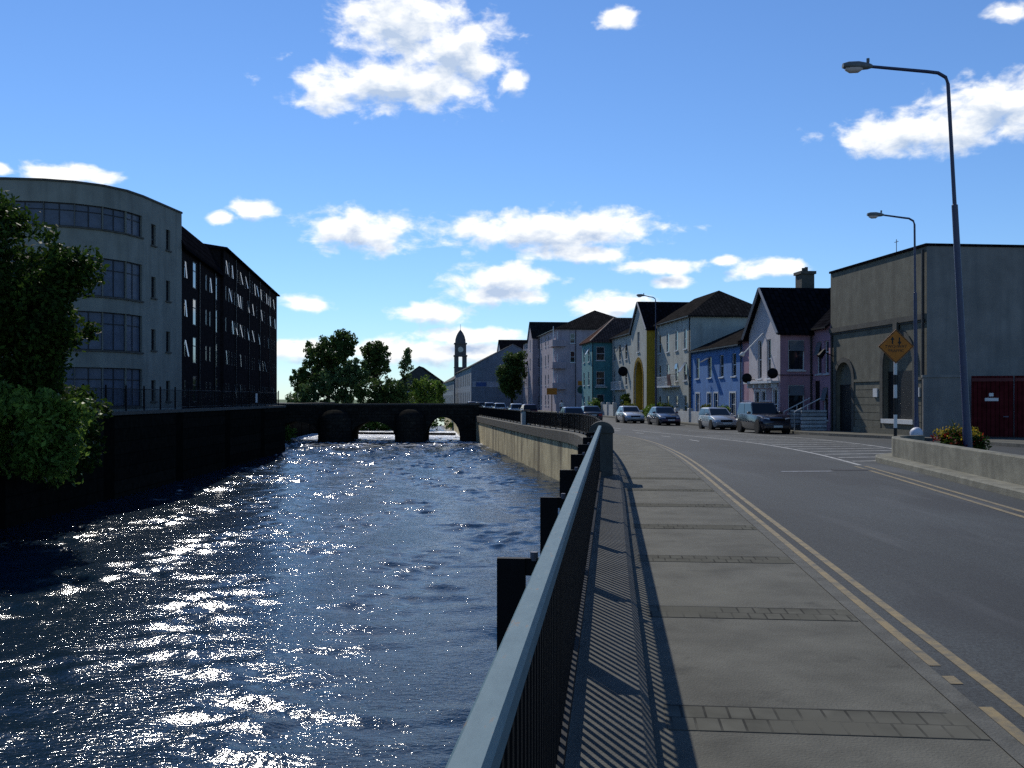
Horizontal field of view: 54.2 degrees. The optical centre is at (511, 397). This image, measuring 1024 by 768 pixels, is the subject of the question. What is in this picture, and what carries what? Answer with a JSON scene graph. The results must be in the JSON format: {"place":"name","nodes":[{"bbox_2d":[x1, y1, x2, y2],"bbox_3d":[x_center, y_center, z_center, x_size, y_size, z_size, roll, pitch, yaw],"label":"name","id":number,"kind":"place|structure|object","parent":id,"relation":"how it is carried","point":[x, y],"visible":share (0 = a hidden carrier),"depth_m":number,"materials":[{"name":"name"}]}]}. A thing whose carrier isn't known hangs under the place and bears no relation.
{"place":"outdoors","nodes":[
{"label":"outdoors","id":0,"kind":"place"},
{"bbox_2d":[0,436,559,767],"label":"river water","id":1,"kind":"structure","parent":0,"point":[305,602],"depth_m":21.87,"materials":[{"name":"liquid"}]},
{"bbox_2d":[285,424,297,441],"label":"river plant","id":2,"kind":"object","parent":1,"relation":"in","point":[290,434],"visible":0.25,"depth_m":104.24,"materials":[{"name":"green plant"}]},
{"bbox_2d":[277,399,373,402],"bbox_3d":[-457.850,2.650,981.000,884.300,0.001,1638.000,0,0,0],"label":"bank","id":3,"kind":"structure","parent":0,"point":[285,401],"depth_m":1060.22,"materials":[{"name":"green plant"}]},
{"bbox_2d":[399,366,443,402],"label":"dark gabled house","id":4,"kind":"structure","parent":3,"relation":"on","point":[418,372],"depth_m":235.00,"materials":[{"name":"grey stone"}]},
{"bbox_2d":[453,324,466,375],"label":"clock tower","id":5,"kind":"structure","parent":3,"relation":"on","point":[460,343],"depth_m":308.31,"materials":[{"name":"stone"}]},
{"bbox_2d":[300,431,459,436],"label":"weir water","id":6,"kind":"structure","parent":0,"point":[359,435],"depth_m":123.06,"materials":[{"name":"liquid"}]},
{"bbox_2d":[313,425,459,438],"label":"river water","id":7,"kind":"structure","parent":0,"point":[441,428],"depth_m":148.26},
{"bbox_2d":[313,431,455,434],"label":"weir sill","id":8,"kind":"structure","parent":7,"relation":"in","point":[390,433],"depth_m":126.35,"materials":[{"name":"stone"}]},
{"bbox_2d":[0,0,1023,424],"label":"sky","id":9,"kind":"structure","parent":0,"point":[402,174],"materials":[{"name":"blue"}]},
{"bbox_2d":[589,421,613,475],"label":"stone pier","id":10,"kind":"structure","parent":0,"point":[606,449],"depth_m":20.84,"materials":[{"name":"stone"}]},
{"bbox_2d":[479,415,1022,767],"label":"pavement","id":11,"kind":"structure","parent":0,"point":[856,665],"depth_m":6.82,"materials":[{"name":"concrete"}]},
{"bbox_2d":[624,477,700,479],"bbox_3d":[3.266,1.773,21.719,1.630,0.054,0.420,0,0,6],"label":"paver band","id":12,"kind":"object","parent":11,"relation":"on","point":[662,478],"visible":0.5,"depth_m":21.69,"materials":[{"name":"brick"}]},
{"bbox_2d":[627,489,713,491],"bbox_3d":[2.998,1.773,18.999,1.630,0.054,0.420,0,0,6],"label":"paver band","id":13,"kind":"object","parent":11,"relation":"on","point":[711,490],"visible":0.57,"depth_m":18.88,"materials":[{"name":"brick"}]},
{"bbox_2d":[629,503,730,506],"bbox_3d":[2.729,1.773,16.279,1.630,0.054,0.420,0,0,6],"label":"paver band","id":14,"kind":"object","parent":11,"relation":"on","point":[680,505],"visible":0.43,"depth_m":16.24,"materials":[{"name":"brick"}]},
{"bbox_2d":[633,524,756,529],"bbox_3d":[2.460,1.773,13.559,1.630,0.054,0.420,0,0,6],"label":"paver band","id":15,"kind":"object","parent":11,"relation":"on","point":[728,527],"visible":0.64,"depth_m":13.59,"materials":[{"name":"concrete"}]},
{"bbox_2d":[638,555,794,563],"bbox_3d":[2.191,1.773,10.839,1.630,0.054,0.420,0,0,6],"label":"paver band","id":16,"kind":"object","parent":11,"relation":"on","point":[712,559],"visible":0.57,"depth_m":10.81,"materials":[{"name":"stone"}]},
{"bbox_2d":[647,606,857,620],"bbox_3d":[1.923,1.773,8.119,1.630,0.054,0.420,0,0,6],"label":"paver band","id":17,"kind":"object","parent":11,"relation":"on","point":[752,613],"visible":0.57,"depth_m":8.10,"materials":[{"name":"stone"}]},
{"bbox_2d":[664,704,945,712],"bbox_3d":[1.636,1.773,5.623,1.550,0.054,0.015,0,0,6],"label":"paving joint","id":18,"kind":"object","parent":11,"relation":"on","point":[805,708],"visible":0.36,"depth_m":5.62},
{"bbox_2d":[617,434,1023,766],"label":"kerb strip","id":19,"kind":"object","parent":11,"relation":"on","point":[1007,742],"visible":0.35,"depth_m":6.86,"materials":[{"name":"concrete"}]},
{"bbox_2d":[664,705,989,739],"bbox_3d":[1.654,1.773,5.399,1.630,0.054,0.420,0,0,6],"label":"paver band","id":20,"kind":"object","parent":11,"relation":"on","point":[830,722],"visible":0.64,"depth_m":5.38,"materials":[{"name":"brick"}]},
{"bbox_2d":[538,410,1023,443],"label":"pavement","id":21,"kind":"structure","parent":0,"point":[1019,440],"depth_m":49.96,"materials":[{"name":"concrete"}]},
{"bbox_2d":[455,344,522,408],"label":"warehouse","id":22,"kind":"structure","parent":21,"relation":"on","point":[476,382],"depth_m":190.85,"materials":[{"name":"grey stone"}]},
{"bbox_2d":[497,340,526,351],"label":"grey gabled house","id":23,"kind":"structure","parent":21,"relation":"on","point":[502,344],"depth_m":204.24,"materials":[{"name":"clear stone"}]},
{"bbox_2d":[523,310,616,411],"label":"lilac apartments","id":24,"kind":"structure","parent":21,"relation":"on","point":[553,350],"depth_m":147.27,"materials":[{"name":"purple paint"}]},
{"bbox_2d":[579,318,631,405],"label":"teal house","id":25,"kind":"structure","parent":21,"relation":"on","point":[596,345],"depth_m":117.60,"materials":[{"name":"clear paint"}]},
{"bbox_2d":[596,371,605,385],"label":"window","id":26,"kind":"structure","parent":25,"relation":"in","point":[600,375],"depth_m":117.51,"materials":[{"name":"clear glass"}]},
{"bbox_2d":[596,347,605,360],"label":"window","id":27,"kind":"structure","parent":25,"relation":"in","point":[600,351],"depth_m":117.51,"materials":[{"name":"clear glass"}]},
{"bbox_2d":[601,402,616,415],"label":"garden wall","id":28,"kind":"structure","parent":21,"relation":"on","point":[608,409],"depth_m":111.22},
{"bbox_2d":[609,328,630,409],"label":"cream house","id":29,"kind":"structure","parent":21,"relation":"on","point":[621,353],"depth_m":112.71,"materials":[{"name":"paint"}]},
{"bbox_2d":[636,293,656,406],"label":"street lamp","id":30,"kind":"object","parent":21,"relation":"on","point":[639,295],"visible":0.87,"depth_m":88.43,"materials":[{"name":"metal"}]},
{"bbox_2d":[628,302,688,417],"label":"arched gable house","id":31,"kind":"structure","parent":21,"relation":"on","point":[642,331],"depth_m":99.11,"materials":[{"name":"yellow paint"}]},
{"bbox_2d":[674,408,698,422],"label":"garden wall","id":32,"kind":"structure","parent":21,"relation":"on","point":[689,415],"depth_m":80.69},
{"bbox_2d":[653,291,751,410],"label":"cream house","id":33,"kind":"structure","parent":21,"relation":"on","point":[682,331],"depth_m":87.93,"materials":[{"name":"white paint"}]},
{"bbox_2d":[687,328,743,417],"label":"blue house","id":34,"kind":"structure","parent":21,"relation":"on","point":[716,371],"depth_m":78.69,"materials":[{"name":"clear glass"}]},
{"bbox_2d":[718,355,723,377],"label":"window","id":35,"kind":"structure","parent":34,"relation":"in","point":[721,356],"depth_m":77.33,"materials":[{"name":"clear glass"}]},
{"bbox_2d":[729,391,735,416],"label":"door","id":36,"kind":"structure","parent":34,"relation":"in","point":[733,393],"depth_m":74.77,"materials":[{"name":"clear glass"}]},
{"bbox_2d":[738,267,830,430],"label":"pink house","id":37,"kind":"structure","parent":21,"relation":"on","point":[793,325],"depth_m":60.65,"materials":[{"name":"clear paint"}]},
{"bbox_2d":[756,341,761,379],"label":"window","id":38,"kind":"structure","parent":37,"relation":"in","point":[760,342],"depth_m":63.52,"materials":[{"name":"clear glass"}]},
{"bbox_2d":[765,339,771,379],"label":"window","id":39,"kind":"structure","parent":37,"relation":"in","point":[769,341],"depth_m":61.97,"materials":[{"name":"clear glass"}]},
{"bbox_2d":[767,368,777,378],"bbox_3d":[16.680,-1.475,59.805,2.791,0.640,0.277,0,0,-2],"label":"satellite dish","id":40,"kind":"object","parent":37,"relation":"attached to","point":[772,373],"visible":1,"depth_m":59.70,"materials":[{"name":"black metal"}]},
{"bbox_2d":[772,387,777,410],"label":"window","id":41,"kind":"structure","parent":37,"relation":"in","point":[775,389],"depth_m":60.77,"materials":[{"name":"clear glass"}]},
{"bbox_2d":[787,385,803,414],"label":"window","id":42,"kind":"structure","parent":37,"relation":"in","point":[795,392],"depth_m":60.05,"materials":[{"name":"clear glass"}]},
{"bbox_2d":[787,340,805,371],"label":"window","id":43,"kind":"structure","parent":37,"relation":"in","point":[795,347],"depth_m":60.05,"materials":[{"name":"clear glass"}]},
{"bbox_2d":[814,342,821,375],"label":"window","id":44,"kind":"structure","parent":37,"relation":"in","point":[818,349],"depth_m":59.22,"materials":[{"name":"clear glass"}]},
{"bbox_2d":[816,381,819,409],"bbox_3d":[18.238,0.025,59.440,0.060,2.100,0.800,0,0,-6],"label":"door","id":45,"kind":"structure","parent":37,"relation":"in","point":[817,382],"depth_m":59.51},
{"bbox_2d":[820,387,828,421],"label":"window","id":46,"kind":"structure","parent":37,"relation":"in","point":[824,396],"depth_m":58.24,"materials":[{"name":"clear glass"}]},
{"bbox_2d":[822,341,828,374],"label":"window","id":47,"kind":"structure","parent":37,"relation":"in","point":[827,342],"depth_m":58.24,"materials":[{"name":"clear glass"}]},
{"bbox_2d":[783,398,826,430],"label":"entrance steps","id":48,"kind":"structure","parent":21,"relation":"on","point":[805,420],"depth_m":57.99,"materials":[{"name":"concrete"}]},
{"bbox_2d":[817,243,1023,434],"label":"grey hall","id":49,"kind":"structure","parent":21,"relation":"on","point":[872,306],"depth_m":48.11,"materials":[{"name":"concrete"}]},
{"bbox_2d":[833,357,854,431],"bbox_3d":[18.671,-0.190,55.765,0.410,4.180,2.572,0,0,-6],"label":"door","id":50,"kind":"structure","parent":49,"relation":"in","point":[847,384],"depth_m":56.08,"materials":[{"name":"stone"}]},
{"bbox_2d":[880,322,913,424],"bbox_3d":[19.272,-1.235,49.707,0.545,5.030,3.618,0,0,-6],"label":"window","id":51,"kind":"structure","parent":49,"relation":"in","point":[905,366],"depth_m":49.78,"materials":[{"name":"stone"}]},
{"bbox_2d":[922,375,962,436],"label":"gate pillar","id":52,"kind":"structure","parent":21,"relation":"on","point":[942,402],"depth_m":45.84,"materials":[{"name":"concrete"}]},
{"bbox_2d":[971,376,1023,436],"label":"red gates","id":53,"kind":"object","parent":21,"relation":"on","point":[997,406],"visible":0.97,"depth_m":44.71,"materials":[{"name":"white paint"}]},
{"bbox_2d":[602,417,1023,767],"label":"road","id":54,"kind":"structure","parent":0,"point":[945,570],"depth_m":13.56,"materials":[{"name":"asphalt"}]},
{"bbox_2d":[494,350,527,403],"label":"street tree","id":55,"kind":"object","parent":54,"relation":"on","point":[510,369],"visible":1,"depth_m":171.11,"materials":[{"name":"green plant"}]},
{"bbox_2d":[519,404,537,411],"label":"moving car","id":56,"kind":"object","parent":54,"relation":"on","point":[532,407],"visible":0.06,"depth_m":103.28,"materials":[{"name":"paint"}]},
{"bbox_2d":[556,407,583,413],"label":"moving car","id":57,"kind":"object","parent":54,"relation":"on","point":[577,410],"visible":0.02,"depth_m":73.62,"materials":[{"name":"paint"}]},
{"bbox_2d":[581,406,602,418],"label":"moving car","id":58,"kind":"object","parent":54,"relation":"on","point":[594,411],"visible":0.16,"depth_m":84.35,"materials":[{"name":"paint"}]},
{"bbox_2d":[615,406,644,422],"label":"parked car","id":59,"kind":"object","parent":54,"relation":"on","point":[624,414],"visible":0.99,"depth_m":83.31,"materials":[{"name":"paint"}]},
{"bbox_2d":[647,407,680,425],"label":"parked car","id":60,"kind":"object","parent":54,"relation":"on","point":[658,416],"visible":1,"depth_m":76.42,"materials":[{"name":"paint"}]},
{"bbox_2d":[698,407,736,429],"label":"parked car","id":61,"kind":"object","parent":54,"relation":"on","point":[711,418],"visible":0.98,"depth_m":65.22,"materials":[{"name":"paint"}]},
{"bbox_2d":[635,430,859,464],"bbox_3d":[9.262,1.929,45.535,1.595,0.234,37.047,0,0,-3],"label":"white line","id":62,"kind":"object","parent":54,"relation":"on","point":[787,448],"visible":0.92,"depth_m":34.44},
{"bbox_2d":[736,402,790,433],"bbox_3d":[14.451,1.106,57.590,2.060,1.887,4.740,0,0,-6],"label":"parked car","id":63,"kind":"object","parent":54,"relation":"on","point":[758,417],"visible":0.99,"depth_m":57.06,"materials":[{"name":"paint"}]},
{"bbox_2d":[538,411,1023,447],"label":"kerb strip","id":64,"kind":"object","parent":54,"relation":"on","point":[926,439],"visible":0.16,"depth_m":49.58,"materials":[{"name":"concrete"}]},
{"bbox_2d":[867,210,918,427],"bbox_3d":[17.195,-3.335,45.100,2.341,10.244,0.280,0,0,0],"label":"street lamp","id":65,"kind":"object","parent":64,"relation":"on","point":[872,215],"visible":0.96,"depth_m":45.04,"materials":[{"name":"metal"}]},
{"bbox_2d":[658,445,940,665],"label":"yellow line","id":66,"kind":"object","parent":54,"relation":"on","point":[912,646],"visible":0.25,"depth_m":9.33,"materials":[{"name":"paint"}]},
{"bbox_2d":[624,435,1023,716],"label":"yellow line","id":67,"kind":"object","parent":54,"relation":"on","point":[1005,697],"visible":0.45,"depth_m":8.08,"materials":[{"name":"paint"}]},
{"bbox_2d":[855,466,1023,517],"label":"yellow line","id":68,"kind":"object","parent":54,"relation":"on","point":[948,494],"visible":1,"depth_m":18.52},
{"bbox_2d":[865,466,1023,512],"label":"yellow line","id":69,"kind":"object","parent":54,"relation":"on","point":[951,490],"visible":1,"depth_m":19.21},
{"bbox_2d":[875,435,1023,499],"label":"planter wall","id":70,"kind":"structure","parent":54,"relation":"on","point":[997,472],"depth_m":22.21,"materials":[{"name":"concrete"}]},
{"bbox_2d":[878,330,913,435],"bbox_3d":[11.554,-0.207,30.127,1.030,3.715,0.124,0,0,8],"label":"warning sign","id":71,"kind":"object","parent":70,"relation":"on","point":[895,346],"visible":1,"depth_m":30.08,"materials":[{"name":"metal"}]},
{"label":"planting bed","id":72,"kind":"structure","parent":70,"relation":"in","visible":0},
{"bbox_2d":[842,58,972,447],"bbox_3d":[9.902,-3.436,25.000,3.265,10.104,0.280,0,0,0],"label":"street lamp","id":73,"kind":"object","parent":72,"relation":"on","point":[853,66],"visible":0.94,"depth_m":24.95,"materials":[{"name":"metal"}]},
{"bbox_2d":[931,419,991,449],"bbox_3d":[11.410,1.051,25.563,1.521,1.043,1.475,0,0,0],"label":"flower bush","id":74,"kind":"object","parent":72,"relation":"on","point":[952,436],"visible":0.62,"depth_m":25.26,"materials":[{"name":"green plant"}]},
{"bbox_2d":[942,676,962,683],"bbox_3d":[2.822,1.806,6.410,0.080,0.001,0.189,0,0,6],"label":"yellow line","id":75,"kind":"object","parent":54,"relation":"on","point":[952,680],"visible":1,"depth_m":6.39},
{"bbox_2d":[979,707,1023,744],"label":"yellow line","id":76,"kind":"object","parent":54,"relation":"on","point":[1013,730],"visible":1,"depth_m":5.55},
{"label":"river bed","id":77,"kind":"structure","parent":0,"visible":0},
{"bbox_2d":[0,402,335,529],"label":"quay wall","id":78,"kind":"structure","parent":77,"relation":"on","point":[147,449],"depth_m":51.99,"materials":[{"name":"stone"}]},
{"bbox_2d":[0,375,102,488],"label":"bush","id":79,"kind":"object","parent":78,"relation":"attached to","point":[29,418],"visible":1,"depth_m":32.08,"materials":[{"name":"green plant"}]},
{"bbox_2d":[0,384,113,489],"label":"bush","id":80,"kind":"object","parent":78,"relation":"attached to","point":[93,431],"visible":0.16,"depth_m":41.16,"materials":[{"name":"green plant"}]},
{"bbox_2d":[64,384,278,410],"bbox_3d":[-19.719,0.005,62.626,3.531,1.250,85.334,0,0,-5],"label":"fence","id":81,"kind":"object","parent":78,"relation":"on","point":[155,398],"visible":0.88,"depth_m":58.97,"materials":[{"name":"black metal"}]},
{"bbox_2d":[271,403,479,442],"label":"stone bridge","id":82,"kind":"structure","parent":77,"relation":"on","point":[346,422],"depth_m":106.27,"materials":[{"name":"stone"}]},
{"bbox_2d":[360,417,453,430],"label":"riverside bush","id":83,"kind":"object","parent":77,"relation":"on","point":[375,426],"visible":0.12,"depth_m":142.47,"materials":[{"name":"green plant"}]},
{"bbox_2d":[444,416,657,767],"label":"quay wall","id":84,"kind":"structure","parent":77,"relation":"on","point":[610,723],"depth_m":6.91,"materials":[{"name":"concrete"}]},
{"bbox_2d":[479,407,520,423],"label":"railing","id":85,"kind":"object","parent":84,"relation":"on","point":[510,415],"visible":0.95,"depth_m":85.48,"materials":[{"name":"black metal"}]},
{"bbox_2d":[445,425,601,767],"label":"railing","id":86,"kind":"object","parent":84,"relation":"on","point":[519,715],"visible":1,"depth_m":3.68,"materials":[{"name":"metal"}]},
{"bbox_2d":[526,411,601,435],"bbox_3d":[2.486,1.255,46.069,2.044,1.270,49.181,0,0,-1],"label":"railing","id":87,"kind":"object","parent":84,"relation":"on","point":[579,422],"visible":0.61,"depth_m":55.86,"materials":[{"name":"black metal"}]},
{"label":"ground","id":88,"kind":"structure","parent":0,"visible":0},
{"bbox_2d":[389,347,414,402],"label":"riverside tree","id":89,"kind":"object","parent":88,"relation":"on","point":[407,362],"visible":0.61,"depth_m":149.87,"materials":[{"name":"green plant"}]},
{"bbox_2d":[408,375,447,402],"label":"riverside bush","id":90,"kind":"object","parent":88,"relation":"on","point":[426,392],"visible":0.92,"depth_m":149.54,"materials":[{"name":"green plant"}]},
{"bbox_2d":[443,376,454,402],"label":"terrace building","id":91,"kind":"structure","parent":88,"relation":"on","point":[449,395],"depth_m":273.07,"materials":[{"name":"paint"}]},
{"label":"left bank","id":92,"kind":"structure","parent":0,"visible":0},
{"bbox_2d":[0,187,109,401],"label":"broadleaf tree","id":93,"kind":"object","parent":92,"relation":"on","point":[40,335],"visible":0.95,"depth_m":34.75,"materials":[{"name":"green plant"}]},
{"bbox_2d":[0,177,182,410],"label":"curved apartments","id":94,"kind":"structure","parent":92,"relation":"on","point":[133,307],"depth_m":58.79,"materials":[{"name":"concrete"}]},
{"bbox_2d":[10,201,44,225],"bbox_3d":[-27.206,-10.305,55.799,2.202,1.390,0.280,0,0,-9],"label":"window","id":95,"kind":"structure","parent":94,"relation":"in","point":[35,206],"depth_m":55.97,"materials":[{"name":"glass"}]},
{"bbox_2d":[44,202,76,227],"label":"window","id":96,"kind":"structure","parent":94,"relation":"in","point":[61,214],"depth_m":56.33,"materials":[{"name":"glass"}]},
{"bbox_2d":[63,367,73,390],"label":"window","id":97,"kind":"structure","parent":94,"relation":"in","point":[70,379],"depth_m":56.58,"materials":[{"name":"glass"}]},
{"bbox_2d":[75,367,101,401],"bbox_3d":[-24.137,-0.580,57.031,1.742,2.340,0.280,0,0,-40],"label":"window","id":98,"kind":"structure","parent":94,"relation":"in","point":[92,376],"depth_m":57.20,"materials":[{"name":"glass"}]},
{"bbox_2d":[74,204,104,230],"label":"window","id":99,"kind":"structure","parent":94,"relation":"in","point":[86,216],"depth_m":57.10,"materials":[{"name":"glass"}]},
{"bbox_2d":[74,311,104,351],"bbox_3d":[-24.137,-3.805,57.031,1.742,2.290,0.280,0,0,-40],"label":"window","id":100,"kind":"structure","parent":94,"relation":"in","point":[96,346],"depth_m":57.24,"materials":[{"name":"glass"}]},
{"bbox_2d":[77,256,104,297],"bbox_3d":[-24.137,-6.905,57.031,1.742,2.290,0.280,0,0,-40],"label":"window","id":101,"kind":"structure","parent":94,"relation":"in","point":[98,292],"depth_m":57.43,"materials":[{"name":"glass"}]},
{"bbox_2d":[103,368,124,407],"bbox_3d":[-23.143,-0.580,58.224,0.280,2.340,1.792,0,0,30],"label":"window","id":102,"kind":"structure","parent":94,"relation":"in","point":[112,377],"depth_m":58.36,"materials":[{"name":"glass"}]},
{"bbox_2d":[103,207,128,234],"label":"window","id":103,"kind":"structure","parent":94,"relation":"in","point":[113,220],"depth_m":58.26,"materials":[{"name":"glass"}]},
{"bbox_2d":[103,258,128,299],"bbox_3d":[-23.143,-6.905,58.224,0.280,2.290,1.792,0,0,30],"label":"window","id":104,"kind":"structure","parent":94,"relation":"in","point":[115,288],"depth_m":58.36,"materials":[{"name":"glass"}]},
{"bbox_2d":[103,312,128,352],"bbox_3d":[-23.143,-3.805,58.224,0.280,2.290,1.792,0,0,30],"label":"window","id":105,"kind":"structure","parent":94,"relation":"in","point":[113,323],"depth_m":58.26,"materials":[{"name":"glass"}]},
{"bbox_2d":[127,368,142,407],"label":"window","id":106,"kind":"structure","parent":94,"relation":"in","point":[133,375],"depth_m":59.87,"materials":[{"name":"glass"}]},
{"bbox_2d":[127,212,143,238],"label":"window","id":107,"kind":"structure","parent":94,"relation":"in","point":[133,221],"depth_m":59.87,"materials":[{"name":"glass"}]},
{"bbox_2d":[127,262,143,302],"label":"window","id":108,"kind":"structure","parent":94,"relation":"in","point":[133,270],"depth_m":59.87,"materials":[{"name":"glass"}]},
{"bbox_2d":[127,314,143,353],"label":"window","id":109,"kind":"structure","parent":94,"relation":"in","point":[133,322],"depth_m":59.87,"materials":[{"name":"glass"}]},
{"bbox_2d":[181,226,279,408],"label":"brick apartments","id":110,"kind":"structure","parent":92,"relation":"on","point":[229,319],"depth_m":81.92,"materials":[{"name":"brown brick"}]},
{"bbox_2d":[289,328,358,399],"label":"riverside tree","id":111,"kind":"object","parent":92,"relation":"on","point":[339,350],"visible":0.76,"depth_m":156.47,"materials":[{"name":"green plant"}]},
{"bbox_2d":[292,357,372,402],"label":"willow tree","id":112,"kind":"object","parent":92,"relation":"on","point":[327,384],"visible":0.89,"depth_m":151.28,"materials":[{"name":"green plant"}]},
{"bbox_2d":[358,340,391,391],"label":"riverside tree","id":113,"kind":"object","parent":92,"relation":"on","point":[375,354],"visible":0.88,"depth_m":156.15,"materials":[{"name":"green plant"}]},
{"bbox_2d":[354,375,410,402],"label":"riverside bush","id":114,"kind":"object","parent":92,"relation":"on","point":[383,393],"visible":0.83,"depth_m":147.18,"materials":[{"name":"green plant"}]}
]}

